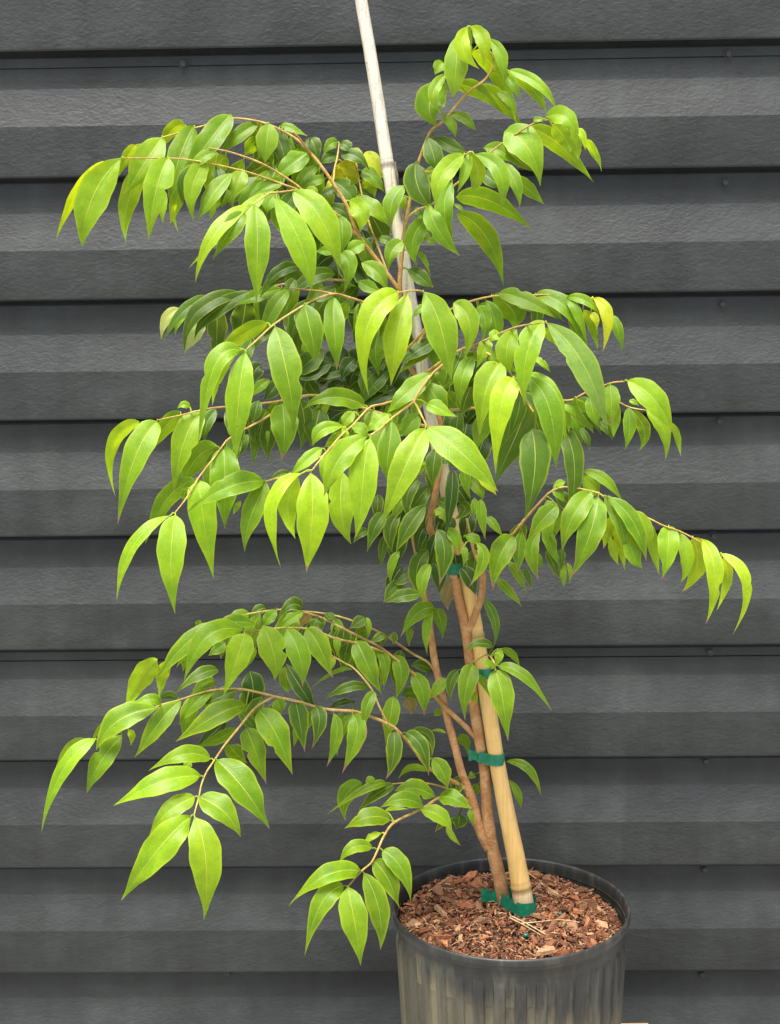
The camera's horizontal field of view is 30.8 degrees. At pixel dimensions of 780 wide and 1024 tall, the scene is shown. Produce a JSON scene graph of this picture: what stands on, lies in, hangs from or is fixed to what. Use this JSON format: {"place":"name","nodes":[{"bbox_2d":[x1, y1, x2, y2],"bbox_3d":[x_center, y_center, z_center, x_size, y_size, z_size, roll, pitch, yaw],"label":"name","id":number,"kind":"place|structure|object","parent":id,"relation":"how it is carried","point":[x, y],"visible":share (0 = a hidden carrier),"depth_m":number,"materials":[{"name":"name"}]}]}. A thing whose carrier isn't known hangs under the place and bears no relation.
{"place":"outdoors","nodes":[
{"label":"outdoors","id":0,"kind":"place"},
{"bbox_2d":[392,857,630,1023],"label":"nursery pot","id":1,"kind":"object","parent":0,"point":[438,985],"visible":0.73,"depth_m":1.60,"materials":[{"name":"black plastic"}]},
{"bbox_2d":[399,866,622,958],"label":"bark mulch","id":2,"kind":"object","parent":1,"relation":"in","point":[454,914],"visible":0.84,"depth_m":1.69,"materials":[{"name":"brown wood"}]},
{"bbox_2d":[41,25,751,965],"bbox_3d":[-0.003,0.014,1.538,0.778,1.056,0.420,-1,9,0],"label":"young tree","id":3,"kind":"object","parent":2,"relation":"on","point":[527,417],"visible":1,"depth_m":1.53,"materials":[{"name":"green plant"}]},
{"bbox_2d":[355,0,533,919],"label":"bamboo stake","id":4,"kind":"object","parent":2,"relation":"on","point":[520,886],"visible":0.66,"depth_m":1.64,"materials":[{"name":"beige wood"}]},
{"bbox_2d":[447,563,465,574],"bbox_3d":[0.080,0.065,1.640,0.019,0.014,0.033,7,12,40],"label":"tape tie","id":5,"kind":"object","parent":4,"relation":"attached to","point":[453,569],"visible":0.5,"depth_m":1.63,"materials":[{"name":"green plastic"}]},
{"bbox_2d":[478,668,490,678],"bbox_3d":[0.104,0.188,1.662,0.032,0.013,0.020,-1,9,0],"label":"tape tie","id":6,"kind":"object","parent":4,"relation":"attached to","point":[485,673],"visible":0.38,"depth_m":1.65,"materials":[{"name":"green plastic"}]},
{"bbox_2d":[468,749,504,765],"bbox_3d":[0.117,0.290,1.681,0.042,0.017,0.022,4,11,28],"label":"tape tie","id":7,"kind":"object","parent":4,"relation":"attached to","point":[489,759],"visible":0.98,"depth_m":1.67,"materials":[{"name":"green plastic"}]},
{"bbox_2d":[481,887,536,916],"bbox_3d":[0.148,0.469,1.715,0.068,0.022,0.032,6,12,37],"label":"tape tie","id":8,"kind":"object","parent":4,"relation":"attached to","point":[517,908],"visible":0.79,"depth_m":1.71,"materials":[{"name":"green plastic"}]},
{"bbox_2d":[509,915,545,934],"bbox_3d":[0.162,0.486,1.663,0.053,0.008,0.006,8,13,44],"label":"dry straw","id":9,"kind":"object","parent":2,"relation":"on","point":[525,925],"visible":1,"depth_m":1.67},
{"bbox_2d":[522,919,579,923],"bbox_3d":[0.189,0.483,1.673,0.070,0.004,0.010,-1,9,-4],"label":"dry straw","id":10,"kind":"object","parent":2,"relation":"on","point":[549,920],"visible":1,"depth_m":1.67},
{"label":"ground","id":11,"kind":"structure","parent":0,"visible":0},
{"bbox_2d":[0,0,779,1023],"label":"siding wall","id":12,"kind":"structure","parent":11,"relation":"on","point":[646,746],"depth_m":2.00,"materials":[{"name":"grey wood"}]}
]}

